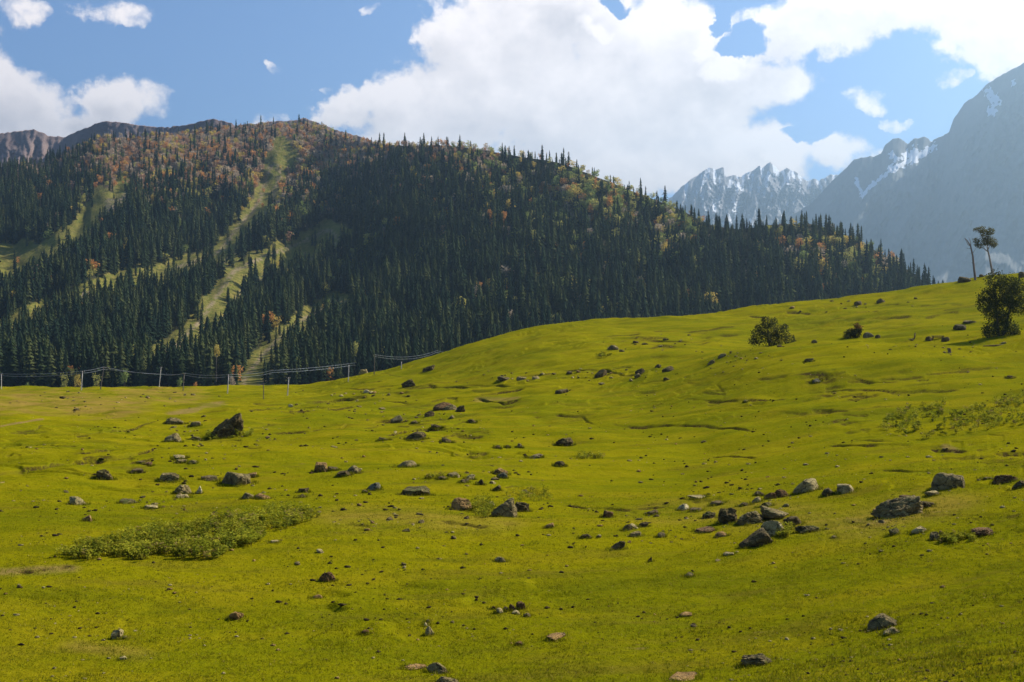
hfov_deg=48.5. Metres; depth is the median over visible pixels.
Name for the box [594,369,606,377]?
rock
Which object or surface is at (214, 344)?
conifer
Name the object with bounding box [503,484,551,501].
weeds
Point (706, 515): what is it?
rock
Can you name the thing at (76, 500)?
rock
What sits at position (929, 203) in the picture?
hazy mountain
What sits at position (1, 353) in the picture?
conifer
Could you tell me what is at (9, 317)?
conifer
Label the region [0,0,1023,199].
sky
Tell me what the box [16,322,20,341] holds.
conifer
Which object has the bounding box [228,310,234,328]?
conifer
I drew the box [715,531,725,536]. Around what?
rock
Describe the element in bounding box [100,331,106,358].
conifer
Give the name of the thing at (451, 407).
rock
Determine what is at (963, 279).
boulder
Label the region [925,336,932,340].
rock
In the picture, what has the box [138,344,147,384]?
conifer
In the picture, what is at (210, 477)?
rock
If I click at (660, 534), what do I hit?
rock
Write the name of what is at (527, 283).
conifer
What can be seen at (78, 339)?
conifer
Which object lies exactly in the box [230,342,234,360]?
conifer
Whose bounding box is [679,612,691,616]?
rock
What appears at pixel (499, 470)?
rock
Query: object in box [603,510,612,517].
rock
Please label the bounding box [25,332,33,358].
conifer
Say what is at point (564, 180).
broadleaf tree
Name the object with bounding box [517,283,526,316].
conifer
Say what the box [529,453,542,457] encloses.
rock
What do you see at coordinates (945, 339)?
rock
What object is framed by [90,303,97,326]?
conifer
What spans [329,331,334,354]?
conifer
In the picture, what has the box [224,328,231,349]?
conifer
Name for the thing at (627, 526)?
rock
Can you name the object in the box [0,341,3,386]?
conifer
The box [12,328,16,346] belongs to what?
conifer
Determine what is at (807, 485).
boulder
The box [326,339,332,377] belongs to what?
conifer
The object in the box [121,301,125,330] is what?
conifer
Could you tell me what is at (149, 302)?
conifer
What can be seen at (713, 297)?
broadleaf tree
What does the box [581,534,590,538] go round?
rock
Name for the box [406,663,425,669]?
rock
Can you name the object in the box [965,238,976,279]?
dead tree
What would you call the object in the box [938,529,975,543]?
weeds
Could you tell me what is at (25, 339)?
conifer
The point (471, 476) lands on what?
rock
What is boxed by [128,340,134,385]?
conifer
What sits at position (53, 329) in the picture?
conifer
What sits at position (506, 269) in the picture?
broadleaf tree
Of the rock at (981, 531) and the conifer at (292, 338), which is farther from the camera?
the conifer at (292, 338)
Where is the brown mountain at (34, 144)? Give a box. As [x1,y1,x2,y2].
[0,118,372,166]
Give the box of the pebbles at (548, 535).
[0,347,1023,681]
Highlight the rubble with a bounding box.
[9,300,973,550]
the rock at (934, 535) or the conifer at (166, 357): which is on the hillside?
the conifer at (166, 357)
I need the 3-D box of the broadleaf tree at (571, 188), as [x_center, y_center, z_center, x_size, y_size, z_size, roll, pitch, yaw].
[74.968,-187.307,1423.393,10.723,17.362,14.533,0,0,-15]
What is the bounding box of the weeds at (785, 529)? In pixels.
[775,521,794,537]
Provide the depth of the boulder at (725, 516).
55.55 m
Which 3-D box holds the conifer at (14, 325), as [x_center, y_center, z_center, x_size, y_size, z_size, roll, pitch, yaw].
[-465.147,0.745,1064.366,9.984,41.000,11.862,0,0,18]
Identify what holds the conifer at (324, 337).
on the hillside
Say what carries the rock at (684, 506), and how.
on the meadow
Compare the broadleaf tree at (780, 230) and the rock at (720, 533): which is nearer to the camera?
the rock at (720, 533)
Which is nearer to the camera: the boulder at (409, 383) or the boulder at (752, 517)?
the boulder at (752, 517)
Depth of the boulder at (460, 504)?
64.25 m
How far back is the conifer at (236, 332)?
1011.80 m
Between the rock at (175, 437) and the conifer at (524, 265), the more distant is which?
the conifer at (524, 265)
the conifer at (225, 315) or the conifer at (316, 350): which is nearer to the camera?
the conifer at (316, 350)
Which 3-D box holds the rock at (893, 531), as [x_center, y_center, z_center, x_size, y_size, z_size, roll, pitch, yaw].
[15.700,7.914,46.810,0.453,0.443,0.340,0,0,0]
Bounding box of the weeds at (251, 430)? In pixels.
[230,426,254,437]
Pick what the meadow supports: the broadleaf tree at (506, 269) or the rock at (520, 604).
the rock at (520, 604)
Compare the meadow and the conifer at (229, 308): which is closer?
the meadow
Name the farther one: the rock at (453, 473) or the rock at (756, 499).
the rock at (453, 473)
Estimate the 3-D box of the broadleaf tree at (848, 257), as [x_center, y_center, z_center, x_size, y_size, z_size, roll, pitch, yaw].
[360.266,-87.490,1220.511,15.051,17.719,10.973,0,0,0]
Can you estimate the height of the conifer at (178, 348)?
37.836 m
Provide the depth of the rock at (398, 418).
152.42 m
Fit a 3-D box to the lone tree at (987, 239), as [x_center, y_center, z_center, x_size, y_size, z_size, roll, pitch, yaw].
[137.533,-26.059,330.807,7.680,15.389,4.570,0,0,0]
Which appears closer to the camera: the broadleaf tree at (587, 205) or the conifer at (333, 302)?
the conifer at (333, 302)
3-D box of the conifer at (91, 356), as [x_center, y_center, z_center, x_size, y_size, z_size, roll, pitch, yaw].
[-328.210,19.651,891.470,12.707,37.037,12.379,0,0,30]
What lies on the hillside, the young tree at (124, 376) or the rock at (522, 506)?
the young tree at (124, 376)
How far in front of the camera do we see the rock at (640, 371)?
188.18 m
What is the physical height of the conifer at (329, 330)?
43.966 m
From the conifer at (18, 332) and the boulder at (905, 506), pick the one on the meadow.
the boulder at (905, 506)
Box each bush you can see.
[748,316,795,346]
[843,322,863,338]
[975,269,1023,337]
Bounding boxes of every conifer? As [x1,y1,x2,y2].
[0,338,18,386]
[0,339,3,385]
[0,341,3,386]
[1,330,5,361]
[3,336,17,385]
[5,313,12,330]
[6,320,11,337]
[12,320,16,336]
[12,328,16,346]
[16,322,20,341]
[16,338,25,367]
[19,335,35,384]
[21,317,28,338]
[23,335,27,354]
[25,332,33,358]
[31,335,37,385]
[34,340,46,384]
[35,345,45,385]
[36,328,41,351]
[39,319,43,338]
[39,338,49,386]
[43,315,47,328]
[43,343,57,386]
[46,311,52,329]
[49,319,59,341]
[50,308,55,325]
[52,324,58,350]
[56,347,63,386]
[57,331,67,365]
[58,338,66,360]
[67,294,72,317]
[69,338,80,372]
[70,324,76,341]
[76,327,81,345]
[76,334,80,367]
[79,349,89,387]
[82,348,90,387]
[86,343,99,386]
[88,334,95,350]
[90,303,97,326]
[93,329,101,347]
[94,333,103,358]
[98,345,109,385]
[99,311,102,328]
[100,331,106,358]
[100,340,110,386]
[103,314,111,332]
[107,333,111,364]
[108,337,117,369]
[115,337,128,386]
[117,332,125,354]
[118,300,122,315]
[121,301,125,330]
[121,346,131,386]
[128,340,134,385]
[129,348,139,386]
[138,333,151,384]
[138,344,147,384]
[143,323,153,344]
[145,295,152,319]
[145,303,155,344]
[151,345,164,385]
[159,298,168,337]
[159,336,165,378]
[164,347,168,385]
[166,346,175,386]
[171,338,178,385]
[174,341,188,386]
[176,340,180,377]
[182,333,188,349]
[183,340,187,385]
[184,346,194,385]
[193,335,197,352]
[195,332,204,382]
[197,320,202,339]
[200,337,215,382]
[204,316,211,337]
[207,330,213,346]
[210,341,215,382]
[212,317,219,343]
[213,337,218,358]
[216,326,220,351]
[217,324,224,337]
[218,339,225,384]
[220,318,225,332]
[221,342,233,384]
[223,310,227,328]
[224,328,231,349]
[227,303,233,320]
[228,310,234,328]
[228,326,234,349]
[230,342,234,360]
[231,341,243,381]
[233,323,241,344]
[234,335,241,377]
[240,305,246,324]
[241,320,247,357]
[246,315,256,354]
[251,303,257,343]
[273,346,280,384]
[277,336,289,384]
[279,330,287,351]
[287,343,300,384]
[288,331,293,358]
[293,322,299,337]
[296,319,299,339]
[297,330,303,355]
[300,330,310,365]
[300,345,308,383]
[305,314,310,328]
[306,336,310,364]
[310,332,318,356]
[312,317,317,333]
[314,303,320,324]
[314,344,318,361]
[318,308,325,329]
[319,332,326,351]
[322,313,326,334]
[323,294,329,315]
[323,299,328,320]
[326,324,333,351]
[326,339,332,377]
[327,312,333,332]
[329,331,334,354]
[331,292,338,316]
[331,315,337,333]
[332,327,336,343]
[333,301,339,320]
[334,329,340,346]
[335,338,341,359]
[345,331,352,350]
[346,313,349,332]
[352,326,359,342]
[352,333,358,362]
[359,336,366,369]
[434,298,441,317]
[441,310,445,324]
[444,304,450,320]
[469,285,475,312]
[500,290,505,315]
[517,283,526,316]
[521,258,525,280]
[524,273,530,299]
[548,275,554,311]
[562,260,572,290]
[582,279,589,308]
[587,274,596,297]
[638,279,646,301]
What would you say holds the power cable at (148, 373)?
attached to the utility pole
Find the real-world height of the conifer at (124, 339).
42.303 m
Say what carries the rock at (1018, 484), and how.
on the meadow
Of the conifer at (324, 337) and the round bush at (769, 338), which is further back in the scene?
the conifer at (324, 337)
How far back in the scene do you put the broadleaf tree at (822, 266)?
1191.72 m
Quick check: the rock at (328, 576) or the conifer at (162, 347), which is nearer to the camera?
the rock at (328, 576)
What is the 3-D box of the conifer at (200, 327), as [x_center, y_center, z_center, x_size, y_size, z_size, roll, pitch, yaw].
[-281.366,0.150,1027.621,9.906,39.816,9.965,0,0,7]
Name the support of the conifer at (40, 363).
on the hillside
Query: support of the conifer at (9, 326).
on the hillside
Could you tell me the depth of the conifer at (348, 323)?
1081.37 m
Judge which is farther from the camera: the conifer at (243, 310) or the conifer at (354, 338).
the conifer at (243, 310)
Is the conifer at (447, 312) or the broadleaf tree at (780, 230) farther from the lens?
the broadleaf tree at (780, 230)
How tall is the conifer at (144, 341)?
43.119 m
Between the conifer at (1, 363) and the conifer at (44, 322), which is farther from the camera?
the conifer at (44, 322)
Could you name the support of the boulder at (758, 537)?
on the meadow
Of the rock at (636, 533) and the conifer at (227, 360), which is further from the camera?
the conifer at (227, 360)
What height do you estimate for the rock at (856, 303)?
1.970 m
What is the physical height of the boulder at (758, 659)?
0.428 m
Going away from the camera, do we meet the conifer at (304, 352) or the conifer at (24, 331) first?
the conifer at (304, 352)
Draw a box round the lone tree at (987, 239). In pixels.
[973,226,997,273]
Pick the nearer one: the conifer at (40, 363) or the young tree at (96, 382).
the young tree at (96, 382)
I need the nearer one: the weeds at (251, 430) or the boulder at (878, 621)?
the boulder at (878, 621)
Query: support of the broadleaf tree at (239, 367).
on the hillside
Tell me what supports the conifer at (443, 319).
on the hillside
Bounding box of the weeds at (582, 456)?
[575,450,604,458]
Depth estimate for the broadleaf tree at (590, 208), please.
1389.06 m
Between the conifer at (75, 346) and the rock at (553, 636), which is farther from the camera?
the conifer at (75, 346)
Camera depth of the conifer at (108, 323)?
1051.68 m
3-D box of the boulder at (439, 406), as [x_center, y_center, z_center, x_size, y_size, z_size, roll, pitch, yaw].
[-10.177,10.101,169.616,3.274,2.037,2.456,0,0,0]
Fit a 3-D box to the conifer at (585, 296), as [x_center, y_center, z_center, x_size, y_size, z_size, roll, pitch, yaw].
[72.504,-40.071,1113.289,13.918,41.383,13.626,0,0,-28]
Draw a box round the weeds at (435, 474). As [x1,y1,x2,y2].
[424,470,445,477]
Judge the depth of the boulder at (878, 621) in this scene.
32.70 m
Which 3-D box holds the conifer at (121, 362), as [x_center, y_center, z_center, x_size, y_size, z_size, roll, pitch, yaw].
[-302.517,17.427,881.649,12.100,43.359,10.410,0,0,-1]
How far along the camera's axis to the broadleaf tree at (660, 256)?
1270.56 m
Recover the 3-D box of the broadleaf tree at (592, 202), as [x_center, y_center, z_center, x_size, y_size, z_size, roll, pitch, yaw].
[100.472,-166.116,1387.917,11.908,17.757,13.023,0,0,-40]
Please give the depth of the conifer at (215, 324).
1038.47 m
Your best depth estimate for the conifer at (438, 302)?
1100.04 m
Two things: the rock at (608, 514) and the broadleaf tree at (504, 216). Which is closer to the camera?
the rock at (608, 514)
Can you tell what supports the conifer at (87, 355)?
on the hillside
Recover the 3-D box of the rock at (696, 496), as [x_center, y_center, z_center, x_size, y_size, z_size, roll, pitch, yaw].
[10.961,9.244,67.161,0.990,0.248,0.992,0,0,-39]
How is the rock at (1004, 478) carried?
on the meadow
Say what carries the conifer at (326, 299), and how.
on the hillside
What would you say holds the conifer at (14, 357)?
on the hillside
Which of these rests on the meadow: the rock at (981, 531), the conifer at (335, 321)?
the rock at (981, 531)
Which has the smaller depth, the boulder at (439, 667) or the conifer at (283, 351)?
the boulder at (439, 667)
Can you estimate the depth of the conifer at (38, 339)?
986.33 m
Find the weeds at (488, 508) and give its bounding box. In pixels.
[468,493,497,517]
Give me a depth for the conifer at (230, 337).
986.92 m
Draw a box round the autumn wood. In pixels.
[11,120,911,364]
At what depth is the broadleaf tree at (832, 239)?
1259.21 m
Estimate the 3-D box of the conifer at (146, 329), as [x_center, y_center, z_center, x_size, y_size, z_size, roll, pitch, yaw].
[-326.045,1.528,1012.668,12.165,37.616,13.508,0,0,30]
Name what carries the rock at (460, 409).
on the meadow
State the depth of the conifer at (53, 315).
1113.07 m
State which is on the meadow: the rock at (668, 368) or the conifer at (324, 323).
the rock at (668, 368)
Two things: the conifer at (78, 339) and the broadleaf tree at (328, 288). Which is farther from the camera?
the broadleaf tree at (328, 288)
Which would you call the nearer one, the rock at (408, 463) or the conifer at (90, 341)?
the rock at (408, 463)
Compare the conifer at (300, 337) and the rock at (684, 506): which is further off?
the conifer at (300, 337)
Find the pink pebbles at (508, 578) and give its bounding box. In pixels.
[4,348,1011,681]
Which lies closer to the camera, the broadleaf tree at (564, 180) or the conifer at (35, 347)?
the conifer at (35, 347)
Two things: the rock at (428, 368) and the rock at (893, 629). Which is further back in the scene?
the rock at (428, 368)
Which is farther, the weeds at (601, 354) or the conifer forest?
the conifer forest
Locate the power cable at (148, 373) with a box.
[14,365,351,377]
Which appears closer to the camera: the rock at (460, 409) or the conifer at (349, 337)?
the rock at (460, 409)
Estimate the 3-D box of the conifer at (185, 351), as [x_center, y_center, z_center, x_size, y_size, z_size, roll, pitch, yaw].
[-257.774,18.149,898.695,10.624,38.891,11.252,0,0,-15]
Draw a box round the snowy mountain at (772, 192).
[662,162,837,228]
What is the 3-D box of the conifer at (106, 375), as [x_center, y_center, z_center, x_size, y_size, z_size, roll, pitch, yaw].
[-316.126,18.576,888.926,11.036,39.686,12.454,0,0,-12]
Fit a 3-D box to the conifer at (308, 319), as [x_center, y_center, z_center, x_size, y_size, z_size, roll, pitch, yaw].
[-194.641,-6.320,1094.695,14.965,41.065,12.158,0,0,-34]
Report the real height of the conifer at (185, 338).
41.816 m
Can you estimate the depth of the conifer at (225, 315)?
1108.39 m
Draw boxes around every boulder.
[211,413,243,438]
[222,472,250,484]
[401,379,415,387]
[401,486,429,494]
[426,662,447,673]
[433,402,450,410]
[436,676,457,681]
[451,497,471,510]
[491,497,516,516]
[718,507,737,523]
[736,511,763,524]
[739,528,772,547]
[741,653,771,665]
[760,506,788,519]
[761,520,782,535]
[793,478,817,493]
[867,613,896,630]
[870,495,922,518]
[931,473,964,490]
[958,276,970,282]
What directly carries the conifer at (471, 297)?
on the hillside
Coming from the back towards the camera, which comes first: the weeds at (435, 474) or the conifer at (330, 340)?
the conifer at (330, 340)
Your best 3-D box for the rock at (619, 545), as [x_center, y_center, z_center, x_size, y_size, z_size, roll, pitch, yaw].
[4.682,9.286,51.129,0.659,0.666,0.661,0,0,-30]
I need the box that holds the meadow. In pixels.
[0,273,1023,681]
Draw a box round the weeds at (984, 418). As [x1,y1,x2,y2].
[920,387,1023,438]
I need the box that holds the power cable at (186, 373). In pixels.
[45,363,350,374]
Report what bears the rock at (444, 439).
on the meadow
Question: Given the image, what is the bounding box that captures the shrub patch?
[56,500,319,559]
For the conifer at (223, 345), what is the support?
on the hillside
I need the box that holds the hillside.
[0,125,921,386]
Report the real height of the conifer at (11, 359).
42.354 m
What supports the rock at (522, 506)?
on the meadow
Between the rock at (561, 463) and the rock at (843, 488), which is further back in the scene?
the rock at (561, 463)
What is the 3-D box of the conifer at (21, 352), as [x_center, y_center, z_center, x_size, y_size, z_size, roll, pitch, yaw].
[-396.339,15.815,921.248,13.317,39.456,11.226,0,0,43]
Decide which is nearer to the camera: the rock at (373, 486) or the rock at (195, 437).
the rock at (373, 486)
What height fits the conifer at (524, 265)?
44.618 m
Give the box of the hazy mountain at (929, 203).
[777,63,1023,283]
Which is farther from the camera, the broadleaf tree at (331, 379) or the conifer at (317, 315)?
the conifer at (317, 315)
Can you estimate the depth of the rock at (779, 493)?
63.91 m
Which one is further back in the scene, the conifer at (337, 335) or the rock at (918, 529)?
the conifer at (337, 335)
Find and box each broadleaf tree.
[65,368,81,386]
[85,259,99,275]
[86,263,97,274]
[231,365,243,383]
[262,311,274,323]
[271,315,281,327]
[321,283,330,294]
[325,367,334,380]
[363,233,370,244]
[487,209,492,221]
[499,211,506,224]
[500,265,513,276]
[504,184,512,193]
[551,176,559,187]
[560,177,568,184]
[566,189,574,201]
[567,184,575,191]
[570,244,579,253]
[583,198,591,210]
[586,204,594,214]
[589,198,598,207]
[600,196,608,207]
[606,196,613,205]
[610,214,621,225]
[630,200,636,211]
[654,235,666,243]
[655,223,664,231]
[655,250,663,266]
[685,219,691,227]
[686,224,696,232]
[695,245,703,258]
[701,291,718,305]
[776,226,782,238]
[793,256,800,271]
[795,238,803,248]
[818,259,830,274]
[826,235,836,245]
[842,251,852,261]
[843,235,851,244]
[861,273,867,284]
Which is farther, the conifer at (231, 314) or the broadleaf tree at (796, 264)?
the broadleaf tree at (796, 264)
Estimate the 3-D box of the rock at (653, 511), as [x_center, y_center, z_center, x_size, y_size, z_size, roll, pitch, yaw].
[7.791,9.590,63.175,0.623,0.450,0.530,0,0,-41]
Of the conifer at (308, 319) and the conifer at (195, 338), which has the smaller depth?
the conifer at (195, 338)
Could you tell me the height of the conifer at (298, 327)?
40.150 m
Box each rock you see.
[69,496,84,504]
[82,515,91,520]
[96,469,112,479]
[111,629,123,638]
[119,498,134,503]
[130,468,143,472]
[144,505,157,508]
[159,473,178,481]
[164,433,180,441]
[165,417,182,424]
[173,455,184,458]
[174,484,191,493]
[176,494,188,497]
[189,436,200,440]
[190,421,200,426]
[201,475,218,480]
[229,611,243,619]
[241,493,253,498]
[255,493,270,499]
[298,488,308,492]
[314,462,327,472]
[319,572,335,581]
[337,470,349,476]
[347,465,360,473]
[359,369,367,374]
[367,482,379,490]
[391,415,402,422]
[397,460,416,466]
[406,432,425,439]
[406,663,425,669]
[423,365,434,371]
[424,411,434,416]
[425,626,433,634]
[441,437,450,442]
[443,404,456,409]
[448,472,458,476]
[455,405,464,411]
[466,474,474,479]
[494,468,507,474]
[495,557,505,561]
[497,376,509,380]
[498,472,507,477]
[508,604,514,610]
[515,502,528,511]
[516,376,526,380]
[516,601,524,608]
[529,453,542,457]
[544,523,553,527]
[547,633,564,639]
[554,461,564,466]
[555,389,568,393]
[556,437,572,445]
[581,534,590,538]
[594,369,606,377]
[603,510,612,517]
[608,345,618,349]
[611,541,624,549]
[623,524,631,530]
[629,531,640,536]
[635,368,644,373]
[639,522,648,526]
[647,509,657,514]
[657,532,664,537]
[662,366,673,371]
[669,672,696,680]
[678,504,688,509]
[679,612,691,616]
[687,495,704,498]
[690,507,700,511]
[694,526,714,533]
[702,511,715,518]
[710,500,722,505]
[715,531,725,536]
[723,552,733,555]
[752,497,760,502]
[754,491,763,495]
[759,502,771,507]
[764,492,775,498]
[774,489,787,497]
[783,516,800,524]
[794,525,819,533]
[822,488,833,495]
[837,484,853,493]
[854,301,861,305]
[863,332,873,337]
[883,627,899,634]
[889,528,898,534]
[911,526,925,533]
[921,501,933,507]
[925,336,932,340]
[925,490,938,495]
[929,532,939,539]
[941,337,949,341]
[953,324,965,329]
[971,527,993,536]
[991,475,1016,483]
[1012,480,1023,489]
[1018,272,1023,277]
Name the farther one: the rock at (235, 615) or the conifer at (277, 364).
the conifer at (277, 364)
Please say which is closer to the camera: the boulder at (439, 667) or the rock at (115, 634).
the boulder at (439, 667)
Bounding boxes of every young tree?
[59,373,69,386]
[74,374,80,386]
[92,373,101,385]
[119,369,129,386]
[176,378,182,386]
[214,344,219,356]
[354,341,357,354]
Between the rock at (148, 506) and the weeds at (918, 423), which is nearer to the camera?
the rock at (148, 506)
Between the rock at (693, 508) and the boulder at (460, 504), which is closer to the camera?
the rock at (693, 508)
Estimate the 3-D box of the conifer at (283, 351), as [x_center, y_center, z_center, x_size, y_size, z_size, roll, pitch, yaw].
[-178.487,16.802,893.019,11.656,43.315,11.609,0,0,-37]
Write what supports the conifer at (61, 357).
on the hillside
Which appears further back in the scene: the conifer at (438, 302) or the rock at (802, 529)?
the conifer at (438, 302)
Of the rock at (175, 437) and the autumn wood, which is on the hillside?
the autumn wood
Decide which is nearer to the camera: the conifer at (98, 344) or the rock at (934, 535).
the rock at (934, 535)
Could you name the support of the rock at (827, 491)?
on the meadow
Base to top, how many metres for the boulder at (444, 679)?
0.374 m
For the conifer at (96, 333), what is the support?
on the hillside
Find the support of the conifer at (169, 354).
on the hillside
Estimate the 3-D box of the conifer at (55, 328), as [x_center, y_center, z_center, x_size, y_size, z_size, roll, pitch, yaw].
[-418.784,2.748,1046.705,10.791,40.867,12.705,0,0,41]
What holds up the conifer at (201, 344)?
on the hillside
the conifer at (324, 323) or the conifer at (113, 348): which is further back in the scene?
the conifer at (324, 323)
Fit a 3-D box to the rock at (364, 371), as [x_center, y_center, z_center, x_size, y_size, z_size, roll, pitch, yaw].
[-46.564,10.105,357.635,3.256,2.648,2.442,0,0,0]
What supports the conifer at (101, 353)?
on the hillside
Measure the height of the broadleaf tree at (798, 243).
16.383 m
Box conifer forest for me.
[0,115,945,386]
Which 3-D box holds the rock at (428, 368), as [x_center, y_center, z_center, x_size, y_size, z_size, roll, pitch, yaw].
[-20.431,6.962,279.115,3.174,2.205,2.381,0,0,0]
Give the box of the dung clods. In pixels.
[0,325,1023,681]
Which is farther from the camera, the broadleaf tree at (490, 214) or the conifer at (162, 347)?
the broadleaf tree at (490, 214)
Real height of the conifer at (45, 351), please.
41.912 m
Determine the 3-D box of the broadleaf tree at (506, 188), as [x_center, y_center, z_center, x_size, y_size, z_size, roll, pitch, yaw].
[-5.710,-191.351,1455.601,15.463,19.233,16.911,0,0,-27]
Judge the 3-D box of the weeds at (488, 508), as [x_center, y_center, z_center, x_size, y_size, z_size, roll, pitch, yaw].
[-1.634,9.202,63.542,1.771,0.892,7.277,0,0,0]
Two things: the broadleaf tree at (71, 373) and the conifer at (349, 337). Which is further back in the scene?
the conifer at (349, 337)
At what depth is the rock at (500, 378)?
208.29 m
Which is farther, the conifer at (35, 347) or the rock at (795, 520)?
the conifer at (35, 347)
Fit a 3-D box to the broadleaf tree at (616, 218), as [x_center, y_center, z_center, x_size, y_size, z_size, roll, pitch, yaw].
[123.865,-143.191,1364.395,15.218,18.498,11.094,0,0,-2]
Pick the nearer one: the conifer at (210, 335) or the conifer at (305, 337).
the conifer at (210, 335)
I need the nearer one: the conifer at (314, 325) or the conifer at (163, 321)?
the conifer at (314, 325)
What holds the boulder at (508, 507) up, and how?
on the meadow
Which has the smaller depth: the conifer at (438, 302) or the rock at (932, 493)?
the rock at (932, 493)
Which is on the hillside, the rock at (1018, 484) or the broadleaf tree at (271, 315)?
the broadleaf tree at (271, 315)
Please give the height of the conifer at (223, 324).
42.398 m
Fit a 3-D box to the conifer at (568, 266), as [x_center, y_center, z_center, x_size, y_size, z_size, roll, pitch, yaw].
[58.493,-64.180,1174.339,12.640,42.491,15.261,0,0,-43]
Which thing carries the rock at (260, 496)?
on the meadow
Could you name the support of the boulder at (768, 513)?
on the meadow
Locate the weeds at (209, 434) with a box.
[204,427,215,439]
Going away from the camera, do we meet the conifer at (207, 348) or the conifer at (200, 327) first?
the conifer at (207, 348)
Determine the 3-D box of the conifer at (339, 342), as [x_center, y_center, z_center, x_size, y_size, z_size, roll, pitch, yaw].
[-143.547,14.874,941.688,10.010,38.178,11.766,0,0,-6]
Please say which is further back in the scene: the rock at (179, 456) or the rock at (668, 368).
the rock at (668, 368)
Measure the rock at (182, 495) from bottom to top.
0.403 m
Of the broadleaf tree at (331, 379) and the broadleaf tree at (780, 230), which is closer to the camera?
the broadleaf tree at (331, 379)
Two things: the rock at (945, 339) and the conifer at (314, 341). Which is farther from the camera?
the conifer at (314, 341)
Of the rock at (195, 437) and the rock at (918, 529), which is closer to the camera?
the rock at (918, 529)
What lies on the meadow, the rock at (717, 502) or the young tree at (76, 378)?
the rock at (717, 502)
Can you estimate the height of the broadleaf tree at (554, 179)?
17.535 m
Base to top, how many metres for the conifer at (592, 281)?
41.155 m
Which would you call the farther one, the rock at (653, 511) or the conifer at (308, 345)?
the conifer at (308, 345)
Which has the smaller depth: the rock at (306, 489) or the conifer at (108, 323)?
the rock at (306, 489)
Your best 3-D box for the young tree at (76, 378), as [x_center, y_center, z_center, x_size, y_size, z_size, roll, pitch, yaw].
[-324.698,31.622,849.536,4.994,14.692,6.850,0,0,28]
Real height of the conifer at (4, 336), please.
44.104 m
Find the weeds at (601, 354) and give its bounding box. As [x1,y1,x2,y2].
[594,351,611,356]
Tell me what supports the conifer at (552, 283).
on the hillside
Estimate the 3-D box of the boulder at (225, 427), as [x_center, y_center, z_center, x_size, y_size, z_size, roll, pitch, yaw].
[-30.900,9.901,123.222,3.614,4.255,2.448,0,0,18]
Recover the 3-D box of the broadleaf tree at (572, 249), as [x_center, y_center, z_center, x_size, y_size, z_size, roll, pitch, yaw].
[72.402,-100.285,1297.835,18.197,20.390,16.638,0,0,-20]
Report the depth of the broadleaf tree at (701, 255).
1284.24 m
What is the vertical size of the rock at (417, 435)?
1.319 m
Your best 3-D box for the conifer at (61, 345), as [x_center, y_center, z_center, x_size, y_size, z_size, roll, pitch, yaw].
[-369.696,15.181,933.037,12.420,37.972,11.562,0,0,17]
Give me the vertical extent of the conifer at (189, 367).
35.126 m
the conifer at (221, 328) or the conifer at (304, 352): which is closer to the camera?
the conifer at (304, 352)
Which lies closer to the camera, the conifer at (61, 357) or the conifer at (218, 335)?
the conifer at (61, 357)
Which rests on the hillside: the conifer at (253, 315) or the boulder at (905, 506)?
the conifer at (253, 315)
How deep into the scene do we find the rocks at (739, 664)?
61.62 m
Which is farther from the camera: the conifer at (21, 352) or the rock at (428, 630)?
the conifer at (21, 352)
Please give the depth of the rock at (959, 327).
180.99 m
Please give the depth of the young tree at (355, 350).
849.92 m
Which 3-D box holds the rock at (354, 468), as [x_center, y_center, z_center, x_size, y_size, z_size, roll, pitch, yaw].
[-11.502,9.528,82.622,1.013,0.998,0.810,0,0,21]
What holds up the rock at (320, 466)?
on the meadow
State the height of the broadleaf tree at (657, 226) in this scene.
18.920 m
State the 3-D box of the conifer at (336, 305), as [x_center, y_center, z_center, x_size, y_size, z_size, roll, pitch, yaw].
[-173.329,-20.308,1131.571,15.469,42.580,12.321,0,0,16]
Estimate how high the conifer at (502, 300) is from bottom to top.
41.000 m
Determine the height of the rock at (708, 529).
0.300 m
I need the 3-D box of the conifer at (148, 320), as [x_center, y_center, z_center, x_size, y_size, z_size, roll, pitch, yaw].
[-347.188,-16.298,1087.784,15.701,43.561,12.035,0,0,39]
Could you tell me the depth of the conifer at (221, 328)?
998.82 m
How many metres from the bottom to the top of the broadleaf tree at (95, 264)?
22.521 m
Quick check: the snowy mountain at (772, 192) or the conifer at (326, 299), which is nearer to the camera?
the conifer at (326, 299)
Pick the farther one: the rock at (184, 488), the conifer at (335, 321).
the conifer at (335, 321)
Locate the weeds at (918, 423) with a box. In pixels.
[880,397,945,433]
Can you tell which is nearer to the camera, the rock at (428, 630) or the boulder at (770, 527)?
the rock at (428, 630)
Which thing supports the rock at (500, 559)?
on the meadow
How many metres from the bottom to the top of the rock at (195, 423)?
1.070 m
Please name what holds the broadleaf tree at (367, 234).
on the hillside
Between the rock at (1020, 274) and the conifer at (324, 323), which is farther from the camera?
the conifer at (324, 323)
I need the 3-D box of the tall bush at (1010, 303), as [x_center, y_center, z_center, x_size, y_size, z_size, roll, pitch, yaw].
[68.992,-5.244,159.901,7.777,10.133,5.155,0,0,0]
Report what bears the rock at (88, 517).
on the meadow
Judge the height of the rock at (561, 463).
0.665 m
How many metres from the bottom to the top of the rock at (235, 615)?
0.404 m
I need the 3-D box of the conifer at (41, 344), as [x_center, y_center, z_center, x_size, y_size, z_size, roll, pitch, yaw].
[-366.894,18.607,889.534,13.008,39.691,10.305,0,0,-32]

